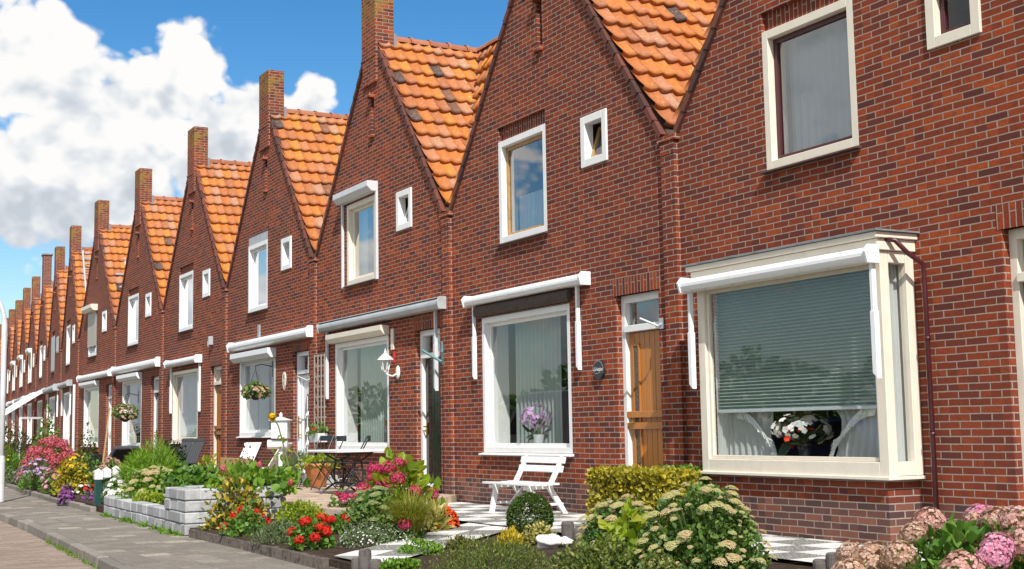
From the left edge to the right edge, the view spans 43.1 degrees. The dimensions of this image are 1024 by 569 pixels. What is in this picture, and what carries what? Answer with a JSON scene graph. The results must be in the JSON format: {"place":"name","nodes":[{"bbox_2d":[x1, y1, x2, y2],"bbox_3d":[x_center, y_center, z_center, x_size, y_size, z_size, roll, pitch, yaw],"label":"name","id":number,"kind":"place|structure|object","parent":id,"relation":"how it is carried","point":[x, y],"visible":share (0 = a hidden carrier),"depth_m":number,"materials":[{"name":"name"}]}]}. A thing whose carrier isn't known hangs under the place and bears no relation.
{"place":"outdoors","nodes":[
{"label":"outdoors","id":0,"kind":"place"},
{"bbox_2d":[0,521,96,568],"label":"road","id":1,"kind":"structure","parent":0,"point":[21,549],"depth_m":15.05,"materials":[{"name":"brick"}]},
{"bbox_2d":[0,511,135,568],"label":"kerb","id":2,"kind":"structure","parent":1,"relation":"on","point":[100,560],"depth_m":15.55,"materials":[{"name":"concrete"}]},
{"bbox_2d":[0,487,314,568],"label":"pavement","id":3,"kind":"structure","parent":0,"point":[134,545],"depth_m":15.14,"materials":[{"name":"concrete"}]},
{"bbox_2d":[0,300,7,502],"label":"street lamp","id":4,"kind":"object","parent":3,"relation":"on","point":[3,386],"visible":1,"depth_m":25.18,"materials":[{"name":"grey metal"}]},
{"bbox_2d":[94,469,102,506],"bbox_3d":[-6.936,3.437,21.712,0.154,0.702,0.154,0,-6,-13],"label":"gate post","id":5,"kind":"object","parent":3,"relation":"on","point":[98,475],"visible":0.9,"depth_m":21.67,"materials":[{"name":"green paint"}]},
{"bbox_2d":[40,511,184,568],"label":"weeds","id":6,"kind":"object","parent":3,"relation":"on","point":[125,519],"visible":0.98,"depth_m":16.49,"materials":[{"name":"green plant"}]},
{"bbox_2d":[0,0,508,323],"label":"sky","id":7,"kind":"structure","parent":0,"point":[94,93],"materials":[{"name":"blue"}]},
{"bbox_2d":[285,485,456,520],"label":"terrace","id":8,"kind":"structure","parent":0,"point":[315,496],"depth_m":18.45,"materials":[{"name":"beige stone"}]},
{"bbox_2d":[303,463,333,487],"bbox_3d":[-3.262,3.223,21.905,0.550,0.400,0.550,2,-7,-29],"label":"plant pot","id":9,"kind":"object","parent":8,"relation":"on","point":[312,473],"visible":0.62,"depth_m":21.72,"materials":[{"name":"ceramic"}]},
{"bbox_2d":[295,453,341,470],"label":"pot plant","id":10,"kind":"object","parent":9,"relation":"in","point":[320,457],"visible":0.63,"depth_m":21.78,"materials":[{"name":"green plant"}]},
{"bbox_2d":[310,436,346,490],"bbox_3d":[-2.955,2.868,20.825,0.478,0.870,0.400,2,-7,-29],"label":"bistro chair","id":11,"kind":"object","parent":8,"relation":"on","point":[341,438],"visible":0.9,"depth_m":20.83,"materials":[{"name":"black metal"}]},
{"bbox_2d":[307,449,383,493],"bbox_3d":[-2.442,2.799,19.329,0.840,0.671,1.240,2,-7,-29],"label":"garden table","id":12,"kind":"object","parent":8,"relation":"on","point":[345,452],"visible":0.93,"depth_m":19.07,"materials":[{"name":"white paint"}]},
{"bbox_2d":[5,457,917,568],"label":"garden soil","id":13,"kind":"structure","parent":0,"point":[344,563],"depth_m":12.17,"materials":[{"name":"brown soil"}]},
{"bbox_2d":[4,309,14,453],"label":"brick house","id":14,"kind":"structure","parent":13,"relation":"on","point":[11,326],"depth_m":76.11,"materials":[{"name":"red brick"}]},
{"bbox_2d":[7,300,22,451],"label":"brick house","id":15,"kind":"structure","parent":13,"relation":"on","point":[14,363],"depth_m":71.13,"materials":[{"name":"red brick"}]},
{"bbox_2d":[4,442,25,479],"bbox_3d":[-13.643,4.801,35.099,1.148,1.074,1.152,2,-7,-29],"label":"perennial bed","id":16,"kind":"object","parent":13,"relation":"on","point":[15,459],"visible":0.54,"depth_m":35.11,"materials":[{"name":"green plant"}]},
{"bbox_2d":[7,422,34,470],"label":"shrub","id":17,"kind":"object","parent":13,"relation":"on","point":[22,443],"visible":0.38,"depth_m":37.45,"materials":[{"name":"green plant"}]},
{"bbox_2d":[14,288,30,455],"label":"brick house","id":18,"kind":"structure","parent":13,"relation":"on","point":[22,355],"depth_m":66.12,"materials":[{"name":"red brick"}]},
{"bbox_2d":[5,253,53,442],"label":"brick house","id":19,"kind":"structure","parent":13,"relation":"on","point":[37,395],"depth_m":56.10,"materials":[{"name":"red brick"}]},
{"bbox_2d":[16,469,44,489],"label":"green herb","id":20,"kind":"object","parent":13,"relation":"on","point":[30,482],"visible":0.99,"depth_m":28.20,"materials":[{"name":"green plant"}]},
{"bbox_2d":[22,276,40,455],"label":"brick house","id":21,"kind":"structure","parent":13,"relation":"on","point":[31,351],"depth_m":61.10,"materials":[{"name":"red brick"}]},
{"bbox_2d":[14,456,56,486],"bbox_3d":[-10.799,4.253,29.426,0.933,0.744,0.938,2,-7,-29],"label":"aster","id":22,"kind":"object","parent":13,"relation":"on","point":[34,467],"visible":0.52,"depth_m":29.32,"materials":[{"name":"purple plant"}]},
{"bbox_2d":[31,404,61,470],"bbox_3d":[-13.849,4.611,38.581,1.143,2.128,1.088,2,-7,-29],"label":"broadleaf shrub","id":23,"kind":"object","parent":13,"relation":"on","point":[48,429],"visible":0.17,"depth_m":38.57,"materials":[{"name":"green plant"}]},
{"bbox_2d":[16,433,77,485],"bbox_3d":[-10.905,4.142,30.651,1.555,1.265,1.549,2,-7,-29],"label":"hydrangea","id":24,"kind":"object","parent":13,"relation":"on","point":[43,451],"visible":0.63,"depth_m":30.47,"materials":[{"name":"pink plant"}]},
{"bbox_2d":[5,482,95,511],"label":"garden kerb","id":25,"kind":"structure","parent":13,"relation":"on","point":[76,505],"depth_m":25.02,"materials":[{"name":"concrete"}]},
{"bbox_2d":[40,466,61,492],"bbox_3d":[-9.373,3.999,26.459,0.497,0.596,0.508,-1,-6,3],"label":"sedum","id":26,"kind":"object","parent":13,"relation":"on","point":[48,472],"visible":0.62,"depth_m":26.37,"materials":[{"name":"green plant"}]},
{"bbox_2d":[42,246,68,463],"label":"brick house","id":27,"kind":"structure","parent":13,"relation":"on","point":[50,391],"depth_m":50.99,"materials":[{"name":"red brick"}]},
{"bbox_2d":[50,453,91,496],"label":"golden shrub","id":28,"kind":"object","parent":13,"relation":"on","point":[74,467],"visible":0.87,"depth_m":25.32,"materials":[{"name":"yellow plant"}]},
{"bbox_2d":[56,225,91,454],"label":"brick house","id":29,"kind":"structure","parent":13,"relation":"on","point":[74,303],"depth_m":45.98,"materials":[{"name":"red brick"}]},
{"bbox_2d":[63,392,69,443],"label":"window","id":30,"kind":"structure","parent":29,"relation":"in","point":[66,417],"depth_m":46.95,"materials":[{"name":"white paint"}]},
{"bbox_2d":[74,422,98,453],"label":"apple bush","id":31,"kind":"object","parent":13,"relation":"on","point":[93,448],"visible":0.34,"depth_m":32.55,"materials":[{"name":"plant"}]},
{"bbox_2d":[74,200,131,459],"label":"brick house","id":32,"kind":"structure","parent":13,"relation":"on","point":[93,390],"depth_m":40.94,"materials":[{"name":"red brick"}]},
{"bbox_2d":[81,386,98,446],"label":"window","id":33,"kind":"structure","parent":32,"relation":"in","point":[91,394],"depth_m":42.13,"materials":[{"name":"white paint"}]},
{"bbox_2d":[87,455,123,490],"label":"hydrangea","id":34,"kind":"object","parent":13,"relation":"on","point":[114,462],"visible":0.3,"depth_m":25.42,"materials":[{"name":"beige plant"}]},
{"bbox_2d":[75,446,138,475],"bbox_3d":[-9.310,4.092,29.778,1.591,0.752,0.720,-6,-8,38],"label":"rattan lounger","id":35,"kind":"object","parent":13,"relation":"on","point":[120,453],"visible":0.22,"depth_m":29.42,"materials":[{"name":"black wicker"}]},
{"bbox_2d":[110,168,182,468],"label":"brick house","id":36,"kind":"structure","parent":13,"relation":"on","point":[134,368],"depth_m":36.11,"materials":[{"name":"red brick"}]},
{"bbox_2d":[110,391,140,421],"bbox_3d":[-10.546,3.330,35.364,0.784,0.845,0.857,-2,-6,12],"label":"hanging basket","id":37,"kind":"object","parent":36,"relation":"attached to","point":[122,415],"visible":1,"depth_m":35.20,"materials":[{"name":"green plant"}]},
{"bbox_2d":[125,293,138,347],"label":"window","id":38,"kind":"structure","parent":36,"relation":"in","point":[133,301],"depth_m":36.89,"materials":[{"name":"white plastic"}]},
{"bbox_2d":[122,379,141,445],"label":"window","id":39,"kind":"structure","parent":36,"relation":"in","point":[129,429],"depth_m":37.34,"materials":[{"name":"white paint"}]},
{"bbox_2d":[111,433,181,494],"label":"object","id":40,"kind":"object","parent":13,"relation":"on","point":[138,459],"visible":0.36,"depth_m":23.75,"materials":[{"name":"green plant"}]},
{"bbox_2d":[148,438,190,484],"bbox_3d":[-7.290,3.779,27.640,1.103,1.031,1.103,2,-7,-29],"label":"evergreen shrub","id":41,"kind":"object","parent":13,"relation":"on","point":[179,453],"visible":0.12,"depth_m":27.69,"materials":[{"name":"green plant"}]},
{"bbox_2d":[177,438,204,467],"bbox_3d":[-6.743,3.662,26.948,0.320,0.911,0.718,-5,-7,29],"label":"deck chair","id":42,"kind":"object","parent":13,"relation":"on","point":[195,450],"visible":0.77,"depth_m":27.14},
{"bbox_2d":[104,485,285,535],"bbox_3d":[-4.562,3.143,18.832,1.860,0.571,5.490,2,-7,-29],"label":"block planter","id":43,"kind":"object","parent":13,"relation":"on","point":[181,510],"visible":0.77,"depth_m":16.57,"materials":[{"name":"concrete"}]},
{"bbox_2d":[100,476,132,500],"bbox_3d":[-6.449,3.337,21.179,0.530,0.414,0.484,2,-7,-29],"label":"petunia","id":44,"kind":"object","parent":43,"relation":"in","point":[113,490],"visible":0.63,"depth_m":21.06,"materials":[{"name":"white plant"}]},
{"bbox_2d":[114,462,172,500],"bbox_3d":[-5.519,3.071,20.129,1.109,0.625,1.102,-2,-6,8],"label":"sedum","id":45,"kind":"object","parent":43,"relation":"in","point":[152,478],"visible":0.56,"depth_m":19.91,"materials":[{"name":"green plant"}]},
{"bbox_2d":[132,487,165,503],"bbox_3d":[-5.376,3.144,19.144,0.514,0.289,0.525,-4,-7,28],"label":"lime bedding","id":46,"kind":"object","parent":43,"relation":"in","point":[154,497],"visible":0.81,"depth_m":19.08,"materials":[{"name":"green plant"}]},
{"bbox_2d":[160,460,219,489],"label":"geranium leaves","id":47,"kind":"object","parent":43,"relation":"in","point":[185,475],"visible":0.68,"depth_m":18.16,"materials":[{"name":"green plant"}]},
{"bbox_2d":[202,459,312,498],"bbox_3d":[-3.352,2.510,16.761,1.316,0.500,1.349,-3,-7,19],"label":"bergenia","id":48,"kind":"object","parent":43,"relation":"in","point":[258,476],"visible":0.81,"depth_m":16.55,"materials":[{"name":"green plant"}]},
{"bbox_2d":[158,126,251,467],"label":"brick house","id":49,"kind":"structure","parent":13,"relation":"on","point":[190,367],"depth_m":31.28,"materials":[{"name":"red brick"}]},
{"bbox_2d":[170,368,197,443],"bbox_3d":[-7.798,2.984,31.550,0.490,1.780,2.395,2,-7,-29],"label":"window","id":50,"kind":"structure","parent":49,"relation":"in","point":[184,383],"depth_m":32.40,"materials":[{"name":"beige paint"}]},
{"bbox_2d":[176,270,192,333],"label":"window","id":51,"kind":"structure","parent":49,"relation":"in","point":[185,280],"depth_m":32.02,"materials":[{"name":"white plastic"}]},
{"bbox_2d":[214,385,220,467],"bbox_3d":[-6.572,3.304,29.190,0.117,2.072,0.723,2,-7,-29],"label":"door","id":52,"kind":"structure","parent":49,"relation":"in","point":[218,428],"depth_m":29.33,"materials":[{"name":"brown wood"}]},
{"bbox_2d":[189,529,243,548],"bbox_3d":[-3.415,2.988,14.988,0.087,0.197,2.050,3,-7,-30],"label":"garden edging","id":53,"kind":"object","parent":13,"relation":"on","point":[217,539],"visible":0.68,"depth_m":14.87,"materials":[{"name":"concrete"}]},
{"bbox_2d":[198,459,273,531],"bbox_3d":[-3.361,2.592,15.922,0.888,0.903,0.970,0,-6,-5],"label":"yellowing shrub","id":54,"kind":"object","parent":13,"relation":"on","point":[243,498],"visible":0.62,"depth_m":15.81,"materials":[{"name":"yellow plant"}]},
{"bbox_2d":[219,499,271,536],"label":"geranium","id":55,"kind":"object","parent":13,"relation":"on","point":[248,525],"visible":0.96,"depth_m":14.64,"materials":[{"name":"green plant"}]},
{"bbox_2d":[239,442,260,460],"bbox_3d":[-4.919,3.292,23.526,0.360,0.832,0.756,-4,-7,26],"label":"garden chair","id":56,"kind":"object","parent":13,"relation":"on","point":[251,452],"visible":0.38,"depth_m":23.79,"materials":[{"name":"white paint"}]},
{"bbox_2d":[249,517,306,545],"bbox_3d":[-2.456,2.596,13.621,0.611,0.316,0.627,-1,-6,1],"label":"ground juniper","id":57,"kind":"object","parent":13,"relation":"on","point":[266,532],"visible":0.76,"depth_m":13.55,"materials":[{"name":"green plant"}]},
{"bbox_2d":[267,412,290,465],"bbox_3d":[-3.750,2.753,20.940,0.370,1.380,0.420,-1,-6,-1],"label":"mailbox","id":58,"kind":"object","parent":13,"relation":"on","point":[284,423],"visible":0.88,"depth_m":20.84,"materials":[{"name":"white plastic"}]},
{"bbox_2d":[263,412,295,494],"bbox_3d":[-3.477,2.577,19.759,0.672,1.271,0.419,-3,-7,21],"label":"sunflower","id":59,"kind":"object","parent":13,"relation":"on","point":[272,416],"visible":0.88,"depth_m":19.76,"materials":[{"name":"green plant"}]},
{"bbox_2d":[221,69,348,471],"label":"brick house","id":60,"kind":"structure","parent":13,"relation":"on","point":[290,179],"depth_m":26.40,"materials":[{"name":"red brick"}]},
{"bbox_2d":[236,357,274,437],"bbox_3d":[-5.096,2.334,26.734,0.490,1.640,2.395,2,-7,-29],"label":"window","id":61,"kind":"structure","parent":60,"relation":"in","point":[251,410],"depth_m":27.53,"materials":[{"name":"white paint"}]},
{"bbox_2d":[244,239,267,314],"bbox_3d":[-5.250,-0.142,26.908,0.200,1.445,1.340,2,-7,-29],"label":"window","id":62,"kind":"structure","parent":60,"relation":"in","point":[257,253],"depth_m":27.13,"materials":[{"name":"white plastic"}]},
{"bbox_2d":[240,361,272,399],"bbox_3d":[-5.067,1.897,25.599,0.600,0.791,0.589,-2,-6,5],"label":"hanging basket","id":63,"kind":"object","parent":60,"relation":"attached to","point":[260,391],"visible":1,"depth_m":25.47,"materials":[{"name":"green plant"}]},
{"bbox_2d":[281,236,291,270],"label":"window","id":64,"kind":"structure","parent":60,"relation":"in","point":[286,243],"depth_m":25.51,"materials":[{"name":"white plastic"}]},
{"bbox_2d":[298,374,308,454],"bbox_3d":[-3.862,2.722,24.359,0.119,2.074,0.703,2,-7,-29],"label":"door","id":65,"kind":"structure","parent":60,"relation":"in","point":[304,418],"depth_m":24.55,"materials":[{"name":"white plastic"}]},
{"bbox_2d":[243,541,330,568],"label":"garden edging","id":66,"kind":"object","parent":13,"relation":"on","point":[302,558],"visible":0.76,"depth_m":12.66,"materials":[{"name":"concrete"}]},
{"bbox_2d":[272,499,338,533],"bbox_3d":[-2.326,2.626,14.674,0.705,0.411,0.764,-3,-6,14],"label":"euonymus","id":67,"kind":"object","parent":13,"relation":"on","point":[303,508],"visible":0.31,"depth_m":14.55,"materials":[{"name":"green plant"}]},
{"bbox_2d":[285,513,335,550],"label":"geranium","id":68,"kind":"object","parent":13,"relation":"on","point":[313,527],"visible":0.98,"depth_m":12.76,"materials":[{"name":"red plant"}]},
{"bbox_2d":[322,510,359,533],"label":"geranium","id":69,"kind":"object","parent":13,"relation":"on","point":[336,521],"visible":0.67,"depth_m":14.27,"materials":[{"name":"green plant"}]},
{"bbox_2d":[327,488,354,507],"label":"geranium","id":70,"kind":"object","parent":13,"relation":"on","point":[343,501],"visible":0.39,"depth_m":16.02,"materials":[{"name":"pink plant"}]},
{"bbox_2d":[343,485,403,531],"bbox_3d":[-1.537,2.494,14.388,0.730,0.522,0.716,2,-7,-29],"label":"sedum","id":71,"kind":"object","parent":13,"relation":"on","point":[368,499],"visible":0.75,"depth_m":14.26,"materials":[{"name":"green plant"}]},
{"bbox_2d":[335,517,422,548],"bbox_3d":[-1.371,2.482,13.011,0.891,0.287,0.818,2,-7,-29],"label":"alyssum","id":72,"kind":"object","parent":13,"relation":"on","point":[374,532],"visible":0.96,"depth_m":12.91,"materials":[{"name":"grey plant"}]},
{"bbox_2d":[350,446,445,518],"bbox_3d":[-1.372,2.438,15.675,1.137,1.011,1.171,2,-7,-29],"label":"hydrangea","id":73,"kind":"object","parent":13,"relation":"on","point":[398,478],"visible":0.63,"depth_m":15.59,"materials":[{"name":"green plant"}]},
{"bbox_2d":[379,556,422,568],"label":"herb","id":74,"kind":"object","parent":13,"relation":"on","point":[406,562],"visible":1,"depth_m":10.81,"materials":[{"name":"green plant"}]},
{"bbox_2d":[308,0,497,493],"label":"brick house","id":75,"kind":"structure","parent":13,"relation":"on","point":[375,266],"depth_m":21.49,"materials":[{"name":"red brick"}]},
{"bbox_2d":[314,353,325,455],"bbox_3d":[-3.456,2.249,23.304,0.030,1.990,0.560,2,-7,-29],"label":"trellis","id":76,"kind":"object","parent":75,"relation":"attached to","point":[320,396],"visible":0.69,"depth_m":23.32,"materials":[{"name":"white wood"}]},
{"bbox_2d":[343,195,376,287],"bbox_3d":[-2.472,-0.719,22.125,0.370,1.445,1.340,2,-7,-29],"label":"window","id":77,"kind":"structure","parent":75,"relation":"in","point":[357,212],"depth_m":22.54,"materials":[{"name":"beige paint"}]},
{"bbox_2d":[335,335,388,452],"bbox_3d":[-2.390,1.878,21.897,0.490,1.890,2.395,2,-7,-29],"label":"window","id":78,"kind":"structure","parent":75,"relation":"in","point":[374,382],"depth_m":22.50,"materials":[{"name":"white paint"}]},
{"bbox_2d":[396,187,411,231],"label":"window","id":79,"kind":"structure","parent":75,"relation":"in","point":[402,215],"depth_m":20.68,"materials":[{"name":"white paint"}]},
{"bbox_2d":[423,357,441,493],"bbox_3d":[-1.160,2.143,19.534,0.117,2.072,0.703,2,-7,-29],"label":"door","id":80,"kind":"structure","parent":75,"relation":"in","point":[433,398],"depth_m":19.63,"materials":[{"name":"black paint"}]},
{"bbox_2d":[383,516,426,542],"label":"geranium","id":81,"kind":"object","parent":13,"relation":"on","point":[421,533],"visible":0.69,"depth_m":13.00,"materials":[{"name":"green plant"}]},
{"bbox_2d":[372,486,446,539],"bbox_3d":[-1.044,2.312,13.122,0.945,0.557,0.988,2,-7,-29],"label":"grass clump","id":82,"kind":"object","parent":13,"relation":"on","point":[409,507],"visible":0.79,"depth_m":13.01,"materials":[{"name":"green plant"}]},
{"bbox_2d":[396,538,447,555],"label":"herb","id":83,"kind":"object","parent":13,"relation":"on","point":[433,548],"visible":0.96,"depth_m":11.82,"materials":[{"name":"green plant"}]},
{"bbox_2d":[419,497,455,531],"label":"variegated lily","id":84,"kind":"object","parent":13,"relation":"on","point":[435,523],"visible":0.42,"depth_m":13.79,"materials":[{"name":"beige plant"}]},
{"bbox_2d":[419,531,554,568],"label":"heather","id":85,"kind":"object","parent":13,"relation":"on","point":[486,553],"visible":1,"depth_m":9.82,"materials":[{"name":"green plant"}]},
{"bbox_2d":[494,525,524,546],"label":"golden heather","id":86,"kind":"object","parent":13,"relation":"on","point":[505,535],"visible":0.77,"depth_m":12.07,"materials":[{"name":"yellow plant"}]},
{"bbox_2d":[505,492,553,535],"bbox_3d":[0.172,2.263,12.593,0.473,0.504,0.480,2,-7,-29],"label":"box ball","id":87,"kind":"object","parent":13,"relation":"on","point":[534,501],"visible":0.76,"depth_m":12.48,"materials":[{"name":"green plant"}]},
{"bbox_2d":[520,520,556,545],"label":"variegated shrub","id":88,"kind":"object","parent":13,"relation":"on","point":[536,530],"visible":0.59,"depth_m":12.15,"materials":[{"name":"beige plant"}]},
{"bbox_2d":[535,534,563,548],"bbox_3d":[0.349,2.357,11.838,0.269,0.166,0.266,2,-7,-29],"label":"white stone","id":89,"kind":"object","parent":13,"relation":"on","point":[549,541],"visible":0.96,"depth_m":11.77,"materials":[{"name":"white stone"}]},
{"bbox_2d":[439,0,717,512],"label":"brick house","id":90,"kind":"structure","parent":13,"relation":"on","point":[552,261],"depth_m":16.44,"materials":[{"name":"red brick"}]},
{"bbox_2d":[494,124,548,246],"bbox_3d":[0.232,-1.299,17.302,0.370,1.445,1.340,2,-7,-29],"label":"window","id":91,"kind":"structure","parent":90,"relation":"in","point":[533,205],"depth_m":17.63,"materials":[{"name":"white paint"}]},
{"bbox_2d":[478,303,573,456],"bbox_3d":[0.314,1.298,17.073,0.490,1.890,2.395,2,-7,-29],"label":"window","id":92,"kind":"structure","parent":90,"relation":"in","point":[537,331],"depth_m":17.52,"materials":[{"name":"white paint"}]},
{"bbox_2d":[519,403,552,442],"bbox_3d":[0.383,1.837,17.047,0.555,0.561,0.439,2,-7,-29],"label":"orchid","id":93,"kind":"object","parent":90,"relation":"on","point":[537,436],"visible":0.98,"depth_m":16.97,"materials":[{"name":"purple plant"}]},
{"bbox_2d":[580,108,607,168],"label":"window","id":94,"kind":"structure","parent":90,"relation":"in","point":[589,157],"depth_m":15.85,"materials":[{"name":"white paint"}]},
{"bbox_2d":[627,330,663,478],"bbox_3d":[1.539,1.564,14.720,0.117,2.072,0.723,2,-7,-29],"label":"door","id":95,"kind":"structure","parent":90,"relation":"in","point":[646,413],"depth_m":14.78,"materials":[{"name":"brown wood"}]},
{"bbox_2d":[545,532,639,568],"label":"shrub","id":96,"kind":"object","parent":13,"relation":"on","point":[597,559],"visible":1,"depth_m":9.13,"materials":[{"name":"green plant"}]},
{"bbox_2d":[576,493,660,555],"bbox_3d":[0.949,2.089,11.245,0.799,0.553,0.822,-2,-6,8],"label":"sedum","id":97,"kind":"object","parent":13,"relation":"on","point":[610,512],"visible":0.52,"depth_m":11.13,"materials":[{"name":"green plant"}]},
{"bbox_2d":[593,495,659,568],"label":"lime hydrangea","id":98,"kind":"object","parent":13,"relation":"on","point":[619,527],"visible":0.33,"depth_m":9.44,"materials":[{"name":"green plant"}]},
{"bbox_2d":[584,463,702,525],"bbox_3d":[1.259,2.098,12.550,0.590,0.721,1.355,2,-7,-29],"label":"clipped hedge","id":99,"kind":"object","parent":13,"relation":"on","point":[652,485],"visible":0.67,"depth_m":12.30,"materials":[{"name":"yellow plant"}]},
{"bbox_2d":[638,548,682,568],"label":"shrub","id":100,"kind":"object","parent":13,"relation":"on","point":[657,556],"visible":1,"depth_m":8.13,"materials":[{"name":"green plant"}]},
{"bbox_2d":[631,476,776,568],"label":"sedum","id":101,"kind":"object","parent":13,"relation":"on","point":[682,537],"visible":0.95,"depth_m":9.04,"materials":[{"name":"green plant"}]},
{"bbox_2d":[657,0,1023,545],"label":"brick house","id":102,"kind":"structure","parent":13,"relation":"on","point":[842,182],"depth_m":11.58,"materials":[{"name":"red brick"}]},
{"bbox_2d":[770,413,833,455],"bbox_3d":[2.720,1.425,12.137,0.579,0.446,0.554,-3,-6,14],"label":"flower vase","id":103,"kind":"object","parent":102,"relation":"on","point":[805,428],"visible":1,"depth_m":12.06,"materials":[{"name":"black paint"}]},
{"bbox_2d":[681,228,925,480],"bbox_3d":[2.639,0.723,12.057,0.540,2.102,2.720,2,-7,-29],"label":"bay window","id":104,"kind":"structure","parent":102,"relation":"in","point":[790,343],"depth_m":11.76,"materials":[{"name":"beige paint"}]},
{"bbox_2d":[760,0,861,173],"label":"window","id":105,"kind":"structure","parent":102,"relation":"in","point":[821,41],"depth_m":12.65,"materials":[{"name":"beige paint"}]},
{"bbox_2d":[924,0,981,49],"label":"window","id":106,"kind":"structure","parent":102,"relation":"in","point":[938,33],"depth_m":11.02,"materials":[{"name":"beige paint"}]},
{"bbox_2d":[831,503,1023,568],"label":"hydrangea","id":107,"kind":"object","parent":13,"relation":"on","point":[988,536],"visible":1,"depth_m":6.07,"materials":[{"name":"pink plant"}]},
{"bbox_2d":[335,502,924,565],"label":"garden path","id":108,"kind":"structure","parent":0,"point":[495,522],"depth_m":12.73,"materials":[{"name":"white stone"}]},
{"bbox_2d":[482,455,567,515],"bbox_3d":[0.185,2.467,15.864,0.623,0.726,1.180,2,-7,-29],"label":"garden bench","id":109,"kind":"object","parent":108,"relation":"on","point":[530,486],"visible":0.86,"depth_m":15.88,"materials":[{"name":"white paint"}]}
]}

